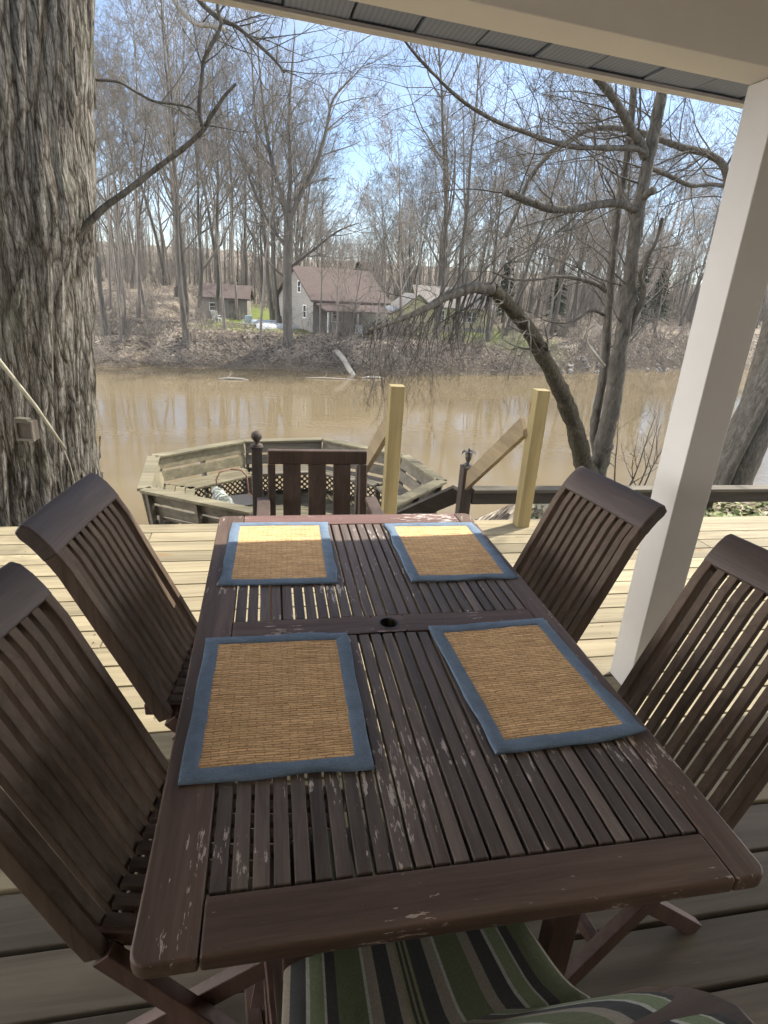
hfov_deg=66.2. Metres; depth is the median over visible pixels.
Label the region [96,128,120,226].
bare tree
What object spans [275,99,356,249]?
bare tree
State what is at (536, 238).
bare tree
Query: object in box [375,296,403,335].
bare shrub
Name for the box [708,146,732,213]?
bare tree
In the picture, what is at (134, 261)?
bare tree
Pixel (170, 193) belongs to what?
bare tree
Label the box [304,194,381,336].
bare tree
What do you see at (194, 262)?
distant woods
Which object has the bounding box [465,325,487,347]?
bare shrub
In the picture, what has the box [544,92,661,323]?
bare tree
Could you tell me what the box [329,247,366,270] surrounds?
bare tree
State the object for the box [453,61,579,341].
bare tree
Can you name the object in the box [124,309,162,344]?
bare shrub
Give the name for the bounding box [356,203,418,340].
bare tree
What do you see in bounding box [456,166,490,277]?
bare tree
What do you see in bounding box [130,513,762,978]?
dining table
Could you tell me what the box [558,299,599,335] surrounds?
bare shrub
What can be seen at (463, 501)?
newel post
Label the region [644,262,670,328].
conifer
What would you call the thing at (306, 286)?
grey house
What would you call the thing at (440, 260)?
bare tree
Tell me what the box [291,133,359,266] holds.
bare tree
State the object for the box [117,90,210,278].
bare tree
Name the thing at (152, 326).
bare shrub
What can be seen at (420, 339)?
bare shrub
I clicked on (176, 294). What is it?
bare tree
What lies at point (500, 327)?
bare shrub
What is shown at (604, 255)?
bare tree
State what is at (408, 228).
bare tree
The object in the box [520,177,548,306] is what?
bare tree
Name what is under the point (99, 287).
bare tree
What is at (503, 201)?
bare tree
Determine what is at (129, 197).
bare tree
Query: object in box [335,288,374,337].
bare shrub
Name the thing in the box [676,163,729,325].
bare tree
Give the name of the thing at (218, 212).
bare tree
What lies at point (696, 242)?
bare tree
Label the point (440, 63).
bare tree
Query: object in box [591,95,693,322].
bare tree
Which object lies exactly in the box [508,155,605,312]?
bare tree
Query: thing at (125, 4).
bare tree
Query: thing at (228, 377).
driftwood log
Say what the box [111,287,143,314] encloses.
bare shrub
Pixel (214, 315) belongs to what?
lawn chair
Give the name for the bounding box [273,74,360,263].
bare tree
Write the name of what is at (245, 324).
brush pile
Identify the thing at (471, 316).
window
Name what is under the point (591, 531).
folding chair
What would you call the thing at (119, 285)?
bare tree
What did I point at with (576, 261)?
bare tree
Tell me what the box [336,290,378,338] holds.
bare shrub
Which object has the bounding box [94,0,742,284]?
sky
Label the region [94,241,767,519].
ground
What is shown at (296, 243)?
bare tree
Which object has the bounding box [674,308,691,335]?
bare shrub
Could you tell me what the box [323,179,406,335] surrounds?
bare tree
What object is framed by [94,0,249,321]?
bare tree
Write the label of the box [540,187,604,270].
bare tree
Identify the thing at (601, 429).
leaning bare tree
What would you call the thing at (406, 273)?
bare tree
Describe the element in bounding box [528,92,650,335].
bare tree
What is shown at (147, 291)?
bare shrub
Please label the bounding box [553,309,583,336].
bare shrub
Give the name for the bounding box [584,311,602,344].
bare shrub
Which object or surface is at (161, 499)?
ring bench
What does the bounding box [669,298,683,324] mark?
bare shrub
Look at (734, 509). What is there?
ivy ground cover
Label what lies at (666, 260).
bare tree
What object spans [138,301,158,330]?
bare shrub
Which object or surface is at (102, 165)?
bare tree
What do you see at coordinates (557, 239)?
bare tree
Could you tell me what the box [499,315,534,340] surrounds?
bare shrub
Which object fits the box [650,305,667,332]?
bare shrub
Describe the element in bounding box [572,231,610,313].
bare tree
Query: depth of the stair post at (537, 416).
3.95 m
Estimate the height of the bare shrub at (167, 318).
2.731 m
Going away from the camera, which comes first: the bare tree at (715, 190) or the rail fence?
the rail fence
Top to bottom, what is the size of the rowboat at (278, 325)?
0.460 m
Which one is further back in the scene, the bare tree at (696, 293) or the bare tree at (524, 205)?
the bare tree at (696, 293)
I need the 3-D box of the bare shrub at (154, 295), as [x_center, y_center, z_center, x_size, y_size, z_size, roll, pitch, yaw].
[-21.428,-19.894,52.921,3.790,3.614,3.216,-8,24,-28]
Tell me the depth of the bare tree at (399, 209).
43.11 m
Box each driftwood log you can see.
[219,372,247,379]
[306,372,352,379]
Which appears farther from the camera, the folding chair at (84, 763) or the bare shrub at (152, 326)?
the bare shrub at (152, 326)
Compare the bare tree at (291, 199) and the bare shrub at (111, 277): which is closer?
the bare shrub at (111, 277)
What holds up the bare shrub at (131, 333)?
on the ground at (505, 513)
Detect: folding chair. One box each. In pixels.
[0,562,344,1023]
[15,473,309,827]
[244,847,754,1023]
[388,466,666,792]
[565,534,767,985]
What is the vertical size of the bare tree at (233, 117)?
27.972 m
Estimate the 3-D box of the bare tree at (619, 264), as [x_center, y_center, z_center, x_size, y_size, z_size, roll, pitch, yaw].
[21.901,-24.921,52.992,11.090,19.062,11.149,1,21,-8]
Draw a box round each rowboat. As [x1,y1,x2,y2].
[248,319,282,323]
[256,323,297,328]
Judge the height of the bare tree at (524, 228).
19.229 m
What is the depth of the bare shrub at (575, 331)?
54.92 m
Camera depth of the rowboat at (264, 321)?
51.61 m
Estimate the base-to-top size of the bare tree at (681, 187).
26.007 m
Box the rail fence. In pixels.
[471,485,767,511]
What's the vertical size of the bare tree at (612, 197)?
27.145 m
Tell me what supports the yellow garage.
on the ground at (505, 513)
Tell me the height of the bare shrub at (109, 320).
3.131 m
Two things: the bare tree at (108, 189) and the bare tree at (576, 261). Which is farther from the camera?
the bare tree at (576, 261)
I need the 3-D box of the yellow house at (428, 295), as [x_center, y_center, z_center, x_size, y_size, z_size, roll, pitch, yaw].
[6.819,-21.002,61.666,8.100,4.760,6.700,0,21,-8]
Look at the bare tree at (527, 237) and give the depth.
61.71 m
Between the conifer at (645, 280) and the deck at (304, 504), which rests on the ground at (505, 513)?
the conifer at (645, 280)
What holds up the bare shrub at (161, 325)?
on the ground at (505, 513)
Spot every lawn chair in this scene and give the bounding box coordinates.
[211,310,220,321]
[242,315,251,325]
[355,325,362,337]
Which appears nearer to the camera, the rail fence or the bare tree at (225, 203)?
the rail fence
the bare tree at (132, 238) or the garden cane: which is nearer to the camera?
the garden cane
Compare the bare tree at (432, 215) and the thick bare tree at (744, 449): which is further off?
the bare tree at (432, 215)
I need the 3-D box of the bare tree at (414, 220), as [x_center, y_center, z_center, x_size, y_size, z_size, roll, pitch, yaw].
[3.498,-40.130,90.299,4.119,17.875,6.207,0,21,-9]
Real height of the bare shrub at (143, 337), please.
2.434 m
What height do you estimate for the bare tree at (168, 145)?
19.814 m
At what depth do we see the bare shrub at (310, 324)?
45.29 m
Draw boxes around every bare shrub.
[94,260,117,289]
[95,308,114,345]
[96,289,116,315]
[96,304,118,334]
[98,292,125,317]
[98,304,142,351]
[99,302,137,333]
[105,292,126,314]
[108,302,135,328]
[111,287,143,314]
[114,304,137,337]
[120,272,153,313]
[121,321,144,341]
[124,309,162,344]
[127,290,177,322]
[128,279,165,309]
[130,283,157,312]
[130,300,156,330]
[130,323,156,350]
[131,271,171,307]
[133,301,158,343]
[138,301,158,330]
[139,295,152,318]
[141,305,171,345]
[142,314,164,336]
[146,310,177,338]
[153,277,171,304]
[156,303,188,331]
[172,298,213,331]
[184,281,225,323]
[184,294,222,328]
[187,309,217,340]
[189,288,220,319]
[190,288,229,327]
[208,306,233,341]
[220,298,244,322]
[299,303,318,337]
[323,288,363,336]
[323,310,347,339]
[324,276,357,335]
[330,298,361,335]
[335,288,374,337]
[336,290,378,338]
[349,282,369,336]
[362,300,396,338]
[372,298,396,340]
[373,296,407,335]
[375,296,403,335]
[382,279,412,338]
[383,299,404,339]
[392,291,410,337]
[395,314,435,357]
[407,318,423,339]
[421,332,447,353]
[432,313,461,343]
[445,317,487,346]
[446,316,475,342]
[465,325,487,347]
[473,331,489,355]
[477,312,502,338]
[490,309,512,339]
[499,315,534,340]
[536,307,564,335]
[549,310,579,337]
[552,304,582,338]
[553,304,585,332]
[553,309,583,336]
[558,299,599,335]
[562,313,585,339]
[572,321,594,352]
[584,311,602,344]
[632,315,657,339]
[634,305,663,331]
[642,321,669,354]
[647,314,683,341]
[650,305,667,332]
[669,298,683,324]
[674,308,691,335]
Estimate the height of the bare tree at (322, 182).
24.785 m
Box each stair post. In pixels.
[381,384,404,513]
[513,388,550,527]
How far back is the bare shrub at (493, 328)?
53.08 m
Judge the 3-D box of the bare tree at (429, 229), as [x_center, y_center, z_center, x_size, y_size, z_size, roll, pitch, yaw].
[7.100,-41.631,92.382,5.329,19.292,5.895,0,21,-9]
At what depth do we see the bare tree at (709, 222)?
100.13 m
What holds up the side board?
attached to the newel post at (463, 501)
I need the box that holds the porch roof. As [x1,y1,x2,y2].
[199,0,767,108]
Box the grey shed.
[196,283,253,318]
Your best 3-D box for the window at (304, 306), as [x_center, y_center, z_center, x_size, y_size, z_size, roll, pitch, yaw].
[-6.588,-16.662,48.945,0.057,1.060,0.660,-10,25,-31]
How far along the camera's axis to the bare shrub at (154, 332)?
44.98 m
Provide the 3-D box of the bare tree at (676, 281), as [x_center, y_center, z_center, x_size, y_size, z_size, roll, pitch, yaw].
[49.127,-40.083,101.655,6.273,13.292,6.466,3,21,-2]
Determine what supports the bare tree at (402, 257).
on the ground at (505, 513)
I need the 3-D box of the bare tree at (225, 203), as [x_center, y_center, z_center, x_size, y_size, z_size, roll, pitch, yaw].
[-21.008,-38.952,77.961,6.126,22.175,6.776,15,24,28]
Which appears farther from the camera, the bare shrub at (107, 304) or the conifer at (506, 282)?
the conifer at (506, 282)
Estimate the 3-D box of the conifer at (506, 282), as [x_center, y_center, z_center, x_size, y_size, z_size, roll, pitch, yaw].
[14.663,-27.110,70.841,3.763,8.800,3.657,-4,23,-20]
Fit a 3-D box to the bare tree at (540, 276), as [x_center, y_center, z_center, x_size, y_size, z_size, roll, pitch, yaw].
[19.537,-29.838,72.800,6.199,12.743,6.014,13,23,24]
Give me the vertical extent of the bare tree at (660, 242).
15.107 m
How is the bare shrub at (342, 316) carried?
on the ground at (505, 513)
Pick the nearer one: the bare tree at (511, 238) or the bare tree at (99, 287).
the bare tree at (99, 287)
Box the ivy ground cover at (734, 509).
[531,502,767,518]
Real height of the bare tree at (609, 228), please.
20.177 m
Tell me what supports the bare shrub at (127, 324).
on the ground at (505, 513)
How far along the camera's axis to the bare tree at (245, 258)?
69.59 m
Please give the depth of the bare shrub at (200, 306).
50.08 m
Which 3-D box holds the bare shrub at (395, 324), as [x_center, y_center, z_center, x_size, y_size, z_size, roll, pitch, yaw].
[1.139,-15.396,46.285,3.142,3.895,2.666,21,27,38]
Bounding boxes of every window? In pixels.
[209,302,214,310]
[297,280,300,292]
[303,305,306,317]
[331,312,342,321]
[433,310,444,320]
[461,311,476,322]
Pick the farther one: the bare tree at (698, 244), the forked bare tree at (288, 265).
the bare tree at (698, 244)
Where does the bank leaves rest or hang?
on the ground at (505, 513)
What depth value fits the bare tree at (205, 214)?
79.77 m
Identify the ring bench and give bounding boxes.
[137,437,446,524]
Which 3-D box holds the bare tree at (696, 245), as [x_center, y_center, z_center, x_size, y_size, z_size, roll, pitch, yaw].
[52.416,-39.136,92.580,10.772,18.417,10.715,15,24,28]
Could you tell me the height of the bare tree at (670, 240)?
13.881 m
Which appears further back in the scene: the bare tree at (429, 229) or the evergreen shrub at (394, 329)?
the bare tree at (429, 229)
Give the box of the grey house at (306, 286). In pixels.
[278,266,390,333]
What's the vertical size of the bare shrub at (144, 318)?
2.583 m
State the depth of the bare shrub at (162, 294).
57.44 m
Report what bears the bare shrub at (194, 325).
on the ground at (505, 513)
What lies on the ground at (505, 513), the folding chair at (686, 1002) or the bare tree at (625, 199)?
the bare tree at (625, 199)
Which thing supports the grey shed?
on the ground at (505, 513)
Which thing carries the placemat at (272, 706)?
on the dining table at (572, 833)
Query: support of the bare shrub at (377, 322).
on the ground at (505, 513)
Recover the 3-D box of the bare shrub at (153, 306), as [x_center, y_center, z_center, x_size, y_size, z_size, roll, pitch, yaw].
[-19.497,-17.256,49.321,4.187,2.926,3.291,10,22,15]
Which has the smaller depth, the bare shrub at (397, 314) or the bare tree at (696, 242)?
the bare shrub at (397, 314)
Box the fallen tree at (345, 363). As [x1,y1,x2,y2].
[306,333,354,374]
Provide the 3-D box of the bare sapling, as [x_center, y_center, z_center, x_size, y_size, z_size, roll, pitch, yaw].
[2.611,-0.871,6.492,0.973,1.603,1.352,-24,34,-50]
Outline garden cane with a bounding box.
[0,358,74,482]
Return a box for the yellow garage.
[386,293,435,328]
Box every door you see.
[229,301,238,318]
[352,313,360,330]
[407,313,427,326]
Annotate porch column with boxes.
[610,79,767,689]
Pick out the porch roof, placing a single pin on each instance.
(714, 51)
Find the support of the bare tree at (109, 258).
on the ground at (505, 513)
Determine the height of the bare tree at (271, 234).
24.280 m
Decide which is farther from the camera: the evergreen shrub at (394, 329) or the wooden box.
the evergreen shrub at (394, 329)
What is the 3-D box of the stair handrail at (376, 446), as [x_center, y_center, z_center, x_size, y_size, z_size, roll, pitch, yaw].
[-0.120,0.210,4.693,0.090,2.276,1.229,-1,22,-11]
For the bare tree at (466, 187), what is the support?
on the ground at (505, 513)
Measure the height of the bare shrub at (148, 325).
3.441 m
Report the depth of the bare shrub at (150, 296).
51.67 m
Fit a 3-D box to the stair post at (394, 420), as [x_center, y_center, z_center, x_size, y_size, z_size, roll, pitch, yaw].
[0.052,-0.340,3.816,0.090,0.955,0.090,0,22,-10]
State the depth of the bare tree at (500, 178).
69.00 m
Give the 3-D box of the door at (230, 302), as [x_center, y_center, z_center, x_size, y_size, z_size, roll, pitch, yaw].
[-14.299,-19.134,56.068,0.900,1.800,0.046,1,21,-7]
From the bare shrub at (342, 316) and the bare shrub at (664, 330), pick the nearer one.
the bare shrub at (342, 316)
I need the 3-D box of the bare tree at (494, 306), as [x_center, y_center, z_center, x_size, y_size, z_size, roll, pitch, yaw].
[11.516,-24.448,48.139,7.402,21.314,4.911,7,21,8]
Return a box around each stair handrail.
[354,412,386,514]
[464,417,527,489]
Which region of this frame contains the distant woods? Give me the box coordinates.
[94,146,767,327]
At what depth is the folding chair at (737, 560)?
1.47 m
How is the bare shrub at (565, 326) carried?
on the ground at (505, 513)
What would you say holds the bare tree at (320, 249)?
on the ground at (505, 513)
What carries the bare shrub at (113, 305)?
on the ground at (505, 513)
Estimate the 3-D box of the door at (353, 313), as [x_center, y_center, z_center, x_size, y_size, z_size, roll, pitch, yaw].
[-2.365,-16.147,50.099,0.900,2.100,0.046,-10,25,-31]
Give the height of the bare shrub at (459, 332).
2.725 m
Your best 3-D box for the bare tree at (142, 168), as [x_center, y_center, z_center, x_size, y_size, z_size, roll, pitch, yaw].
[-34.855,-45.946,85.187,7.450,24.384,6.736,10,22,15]
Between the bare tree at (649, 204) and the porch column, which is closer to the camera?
the porch column
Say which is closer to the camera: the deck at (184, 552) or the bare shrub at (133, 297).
the deck at (184, 552)
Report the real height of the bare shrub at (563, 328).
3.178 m
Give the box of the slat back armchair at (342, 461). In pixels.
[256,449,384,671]
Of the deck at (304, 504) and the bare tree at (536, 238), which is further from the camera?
the bare tree at (536, 238)
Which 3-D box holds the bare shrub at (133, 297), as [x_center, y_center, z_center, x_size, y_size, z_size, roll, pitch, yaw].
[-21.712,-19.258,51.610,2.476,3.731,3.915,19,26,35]
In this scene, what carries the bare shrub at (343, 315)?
on the ground at (505, 513)
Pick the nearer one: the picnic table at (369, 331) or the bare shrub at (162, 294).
the picnic table at (369, 331)
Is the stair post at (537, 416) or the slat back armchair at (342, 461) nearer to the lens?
the slat back armchair at (342, 461)
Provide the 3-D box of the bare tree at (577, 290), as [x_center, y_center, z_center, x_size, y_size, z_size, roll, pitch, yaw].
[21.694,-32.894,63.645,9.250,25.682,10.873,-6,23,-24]
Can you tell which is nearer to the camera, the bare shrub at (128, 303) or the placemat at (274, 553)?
the placemat at (274, 553)
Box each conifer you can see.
[495,247,516,322]
[540,270,567,325]
[631,250,653,333]
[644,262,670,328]
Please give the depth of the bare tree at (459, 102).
71.70 m
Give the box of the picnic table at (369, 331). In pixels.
[362,326,383,333]
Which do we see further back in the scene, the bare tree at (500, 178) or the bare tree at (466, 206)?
the bare tree at (500, 178)
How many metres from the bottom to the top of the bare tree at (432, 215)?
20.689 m
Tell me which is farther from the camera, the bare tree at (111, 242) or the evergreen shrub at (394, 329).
the evergreen shrub at (394, 329)
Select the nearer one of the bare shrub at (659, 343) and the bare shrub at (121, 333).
the bare shrub at (121, 333)
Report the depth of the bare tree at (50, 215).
3.65 m
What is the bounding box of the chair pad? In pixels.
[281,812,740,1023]
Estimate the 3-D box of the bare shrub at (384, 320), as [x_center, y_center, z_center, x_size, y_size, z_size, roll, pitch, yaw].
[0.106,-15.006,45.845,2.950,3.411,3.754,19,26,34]
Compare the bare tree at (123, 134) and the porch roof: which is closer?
the porch roof
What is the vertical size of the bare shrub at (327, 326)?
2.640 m
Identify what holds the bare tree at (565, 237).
on the ground at (505, 513)
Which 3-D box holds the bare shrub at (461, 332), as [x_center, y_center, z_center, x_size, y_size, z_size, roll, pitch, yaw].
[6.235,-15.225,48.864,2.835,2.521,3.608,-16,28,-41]
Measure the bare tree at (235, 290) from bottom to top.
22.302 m
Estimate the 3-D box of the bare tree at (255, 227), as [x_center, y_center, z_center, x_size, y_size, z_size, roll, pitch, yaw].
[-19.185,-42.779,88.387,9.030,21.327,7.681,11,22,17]
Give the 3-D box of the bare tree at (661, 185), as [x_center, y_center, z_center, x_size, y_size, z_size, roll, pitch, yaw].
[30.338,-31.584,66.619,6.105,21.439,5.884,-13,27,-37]
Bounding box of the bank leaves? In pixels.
[96,316,674,375]
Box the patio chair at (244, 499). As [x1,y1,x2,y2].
[215,468,252,505]
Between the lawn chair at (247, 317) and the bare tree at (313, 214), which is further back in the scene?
the bare tree at (313, 214)
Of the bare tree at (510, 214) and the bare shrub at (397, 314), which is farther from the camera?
the bare tree at (510, 214)
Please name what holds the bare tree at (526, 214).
on the ground at (505, 513)
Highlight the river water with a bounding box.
[95,364,767,524]
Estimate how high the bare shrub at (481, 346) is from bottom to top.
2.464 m
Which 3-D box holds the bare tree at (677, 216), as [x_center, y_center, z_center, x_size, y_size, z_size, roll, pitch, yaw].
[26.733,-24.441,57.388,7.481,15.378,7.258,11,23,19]
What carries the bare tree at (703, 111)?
on the ground at (505, 513)
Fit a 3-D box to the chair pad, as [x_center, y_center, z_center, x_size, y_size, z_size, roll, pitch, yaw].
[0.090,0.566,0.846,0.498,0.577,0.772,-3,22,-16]
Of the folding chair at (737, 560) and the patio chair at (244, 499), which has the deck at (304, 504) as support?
the patio chair at (244, 499)
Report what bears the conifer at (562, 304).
on the ground at (505, 513)
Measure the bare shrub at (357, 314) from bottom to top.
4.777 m
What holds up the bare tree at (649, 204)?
on the ground at (505, 513)
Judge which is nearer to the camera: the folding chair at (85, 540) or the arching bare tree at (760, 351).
the folding chair at (85, 540)
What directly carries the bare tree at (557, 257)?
on the ground at (505, 513)
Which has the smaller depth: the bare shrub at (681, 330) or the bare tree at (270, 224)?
the bare tree at (270, 224)
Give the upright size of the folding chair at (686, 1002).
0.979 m
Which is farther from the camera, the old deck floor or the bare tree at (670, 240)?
the bare tree at (670, 240)
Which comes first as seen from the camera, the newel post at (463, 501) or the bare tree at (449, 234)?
the newel post at (463, 501)
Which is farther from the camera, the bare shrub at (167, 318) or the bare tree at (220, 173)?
the bare tree at (220, 173)
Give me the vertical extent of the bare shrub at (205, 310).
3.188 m
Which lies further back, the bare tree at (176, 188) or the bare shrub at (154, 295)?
the bare shrub at (154, 295)
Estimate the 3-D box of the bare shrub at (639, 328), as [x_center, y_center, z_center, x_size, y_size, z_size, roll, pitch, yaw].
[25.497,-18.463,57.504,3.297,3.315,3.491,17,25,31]
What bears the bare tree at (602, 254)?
on the ground at (505, 513)
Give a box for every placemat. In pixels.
[178,632,374,785]
[218,522,337,585]
[384,522,517,581]
[428,618,646,754]
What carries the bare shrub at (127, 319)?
on the ground at (505, 513)
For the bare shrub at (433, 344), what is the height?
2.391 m
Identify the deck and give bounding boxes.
[0,516,767,895]
[167,492,369,523]
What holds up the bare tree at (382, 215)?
on the ground at (505, 513)
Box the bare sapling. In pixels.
[564,360,669,484]
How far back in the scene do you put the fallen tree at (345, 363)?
44.49 m
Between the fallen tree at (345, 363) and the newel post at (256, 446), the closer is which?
the newel post at (256, 446)
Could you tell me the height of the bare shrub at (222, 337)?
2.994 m
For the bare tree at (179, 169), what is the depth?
86.62 m
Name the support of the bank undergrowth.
on the ground at (505, 513)
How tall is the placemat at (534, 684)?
0.017 m
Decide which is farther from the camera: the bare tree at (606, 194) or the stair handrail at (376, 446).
the bare tree at (606, 194)
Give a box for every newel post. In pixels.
[250,430,262,515]
[455,448,475,514]
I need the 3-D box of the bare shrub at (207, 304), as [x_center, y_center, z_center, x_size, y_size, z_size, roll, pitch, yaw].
[-14.144,-17.118,47.962,3.601,3.819,4.540,4,21,1]
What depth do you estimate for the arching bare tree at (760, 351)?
8.55 m
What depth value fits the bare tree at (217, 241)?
40.17 m
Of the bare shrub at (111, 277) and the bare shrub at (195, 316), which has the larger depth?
the bare shrub at (111, 277)
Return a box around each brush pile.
[215,312,268,327]
[245,318,297,343]
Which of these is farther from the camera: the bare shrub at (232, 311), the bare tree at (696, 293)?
the bare tree at (696, 293)
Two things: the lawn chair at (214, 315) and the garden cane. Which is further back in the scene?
the lawn chair at (214, 315)
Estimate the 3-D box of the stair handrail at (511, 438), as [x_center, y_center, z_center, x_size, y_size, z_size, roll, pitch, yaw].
[0.820,-0.410,4.534,0.040,0.851,1.069,-1,22,-12]
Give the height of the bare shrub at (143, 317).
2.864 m
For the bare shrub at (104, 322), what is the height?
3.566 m
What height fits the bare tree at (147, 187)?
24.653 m
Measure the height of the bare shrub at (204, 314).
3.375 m
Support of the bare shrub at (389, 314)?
on the ground at (505, 513)
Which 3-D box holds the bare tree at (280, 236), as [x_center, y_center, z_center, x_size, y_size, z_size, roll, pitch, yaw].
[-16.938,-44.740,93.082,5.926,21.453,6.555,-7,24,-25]
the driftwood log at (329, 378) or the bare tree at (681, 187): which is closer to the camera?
the driftwood log at (329, 378)
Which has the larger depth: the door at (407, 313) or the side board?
the door at (407, 313)
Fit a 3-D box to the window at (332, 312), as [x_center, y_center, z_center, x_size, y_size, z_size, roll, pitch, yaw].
[-3.891,-16.385,48.945,1.060,1.160,0.057,-10,25,-31]
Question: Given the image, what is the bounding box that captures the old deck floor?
[0,804,767,1023]
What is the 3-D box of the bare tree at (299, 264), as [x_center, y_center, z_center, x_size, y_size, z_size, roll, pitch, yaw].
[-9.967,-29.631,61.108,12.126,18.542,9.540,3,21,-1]
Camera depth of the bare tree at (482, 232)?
66.78 m
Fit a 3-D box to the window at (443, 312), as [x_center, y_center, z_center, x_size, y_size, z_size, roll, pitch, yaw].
[5.506,-19.598,58.758,1.160,1.060,0.057,0,21,-8]
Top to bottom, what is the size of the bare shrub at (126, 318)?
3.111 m
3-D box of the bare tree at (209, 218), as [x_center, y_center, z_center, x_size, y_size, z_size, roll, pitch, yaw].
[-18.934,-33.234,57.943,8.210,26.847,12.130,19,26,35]
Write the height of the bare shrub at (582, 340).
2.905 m
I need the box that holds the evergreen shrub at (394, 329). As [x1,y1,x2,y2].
[365,315,430,336]
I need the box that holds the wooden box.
[13,417,39,441]
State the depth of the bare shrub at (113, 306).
49.30 m
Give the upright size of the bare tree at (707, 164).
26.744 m
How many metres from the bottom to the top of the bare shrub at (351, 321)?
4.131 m
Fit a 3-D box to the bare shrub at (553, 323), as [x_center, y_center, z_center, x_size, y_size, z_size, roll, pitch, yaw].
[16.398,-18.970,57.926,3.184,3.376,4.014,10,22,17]
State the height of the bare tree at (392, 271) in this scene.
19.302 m
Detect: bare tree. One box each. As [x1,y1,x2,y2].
[0,0,393,526]
[94,0,168,285]
[94,0,184,317]
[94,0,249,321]
[94,0,266,348]
[94,6,159,318]
[94,7,207,335]
[94,21,168,308]
[94,22,168,294]
[94,23,145,327]
[94,41,158,139]
[94,59,141,341]
[95,97,121,191]
[95,133,156,261]
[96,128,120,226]
[97,70,166,301]
[101,116,163,260]
[103,80,187,288]
[105,0,238,283]
[107,28,254,297]
[114,99,160,273]
[115,0,247,231]
[116,55,178,284]
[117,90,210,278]
[118,0,294,320]
[138,81,202,205]
[148,125,194,210]
[155,4,338,320]
[160,0,282,320]
[161,6,293,284]
[167,6,239,329]
[177,15,415,348]
[179,12,345,322]
[185,142,221,281]
[188,47,261,319]
[188,54,292,285]
[200,107,241,212]
[206,123,248,284]
[212,143,241,256]
[219,127,343,265]
[219,149,278,282]
[223,92,285,299]
[228,81,326,352]
[233,72,319,308]
[236,121,341,258]
[241,63,356,265]
[263,100,349,265]
[264,154,283,279]
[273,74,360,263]
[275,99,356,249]
[278,171,360,332]
[285,151,335,266]
[287,26,742,476]
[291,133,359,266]
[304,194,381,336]
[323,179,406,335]
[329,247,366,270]
[338,65,447,337]
[339,160,429,299]
[355,142,462,292]
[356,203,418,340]
[358,153,406,339]
[364,62,767,400]
[365,150,442,292]
[368,36,477,331]
[376,61,536,338]
[383,52,560,339]
[390,111,497,285]
[391,186,437,282]
[396,137,449,332]
[397,186,418,267]
[400,80,513,278]
[404,152,457,284]
[418,178,443,285]
[424,109,497,283]
[427,191,481,286]
[452,119,550,281]
[452,155,518,281]
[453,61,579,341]
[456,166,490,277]
[477,113,538,281]
[482,191,536,270]
[484,173,552,327]
[486,72,575,338]
[487,131,540,298]
[489,170,572,314]
[500,83,628,336]
[503,126,557,311]
[507,134,547,325]
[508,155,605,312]
[513,68,627,331]
[517,140,640,336]
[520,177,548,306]
[524,219,566,320]
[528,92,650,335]
[530,120,644,317]
[530,171,586,308]
[537,78,648,326]
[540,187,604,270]
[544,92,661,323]
[559,138,640,306]
[568,222,602,311]
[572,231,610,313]
[574,140,639,308]
[577,168,637,312]
[577,205,651,307]
[584,187,645,283]
[585,123,707,335]
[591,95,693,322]
[598,98,652,320]
[615,124,734,283]
[618,186,666,282]
[626,172,708,335]
[626,199,691,319]
[639,191,719,332]
[639,232,677,287]
[642,97,725,328]
[643,142,728,310]
[644,121,699,323]
[657,131,735,317]
[659,176,721,312]
[660,246,688,313]
[675,143,732,319]
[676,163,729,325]
[682,208,713,275]
[688,204,719,274]
[701,189,717,248]
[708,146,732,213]
[712,105,767,484]
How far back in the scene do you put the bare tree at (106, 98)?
54.03 m
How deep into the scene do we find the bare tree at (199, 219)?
48.24 m
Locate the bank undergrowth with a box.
[94,302,753,376]
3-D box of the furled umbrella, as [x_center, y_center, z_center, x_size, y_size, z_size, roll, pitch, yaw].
[-1.756,-0.029,6.658,0.195,0.282,0.989,-10,25,-32]
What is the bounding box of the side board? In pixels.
[396,485,457,513]
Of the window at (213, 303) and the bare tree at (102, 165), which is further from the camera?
the bare tree at (102, 165)
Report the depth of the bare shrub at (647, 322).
61.07 m
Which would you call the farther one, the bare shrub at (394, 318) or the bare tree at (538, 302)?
the bare tree at (538, 302)
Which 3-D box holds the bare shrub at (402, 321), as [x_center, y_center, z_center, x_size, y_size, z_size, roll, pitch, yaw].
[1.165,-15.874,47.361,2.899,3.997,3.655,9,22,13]
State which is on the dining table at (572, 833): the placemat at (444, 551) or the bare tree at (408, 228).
the placemat at (444, 551)
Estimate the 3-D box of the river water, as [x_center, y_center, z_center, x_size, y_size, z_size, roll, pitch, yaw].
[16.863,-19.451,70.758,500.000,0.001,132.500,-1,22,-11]
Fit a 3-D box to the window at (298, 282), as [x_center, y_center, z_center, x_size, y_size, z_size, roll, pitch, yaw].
[-7.063,-18.799,49.111,0.057,0.960,0.660,-10,25,-31]
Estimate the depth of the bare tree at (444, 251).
46.93 m
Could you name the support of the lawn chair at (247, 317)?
on the ground at (505, 513)
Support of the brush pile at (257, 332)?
on the ground at (505, 513)
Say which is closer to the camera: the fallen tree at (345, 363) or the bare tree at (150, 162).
the fallen tree at (345, 363)
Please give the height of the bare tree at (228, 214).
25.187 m
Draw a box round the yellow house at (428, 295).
[410,285,495,332]
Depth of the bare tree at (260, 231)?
82.36 m
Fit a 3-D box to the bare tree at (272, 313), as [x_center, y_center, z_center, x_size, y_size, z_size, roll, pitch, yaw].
[-10.852,-31.628,50.066,13.044,30.807,11.096,7,22,10]
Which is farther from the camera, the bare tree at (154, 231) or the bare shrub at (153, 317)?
the bare tree at (154, 231)
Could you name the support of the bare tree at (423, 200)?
on the ground at (505, 513)
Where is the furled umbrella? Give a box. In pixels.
[211,486,233,502]

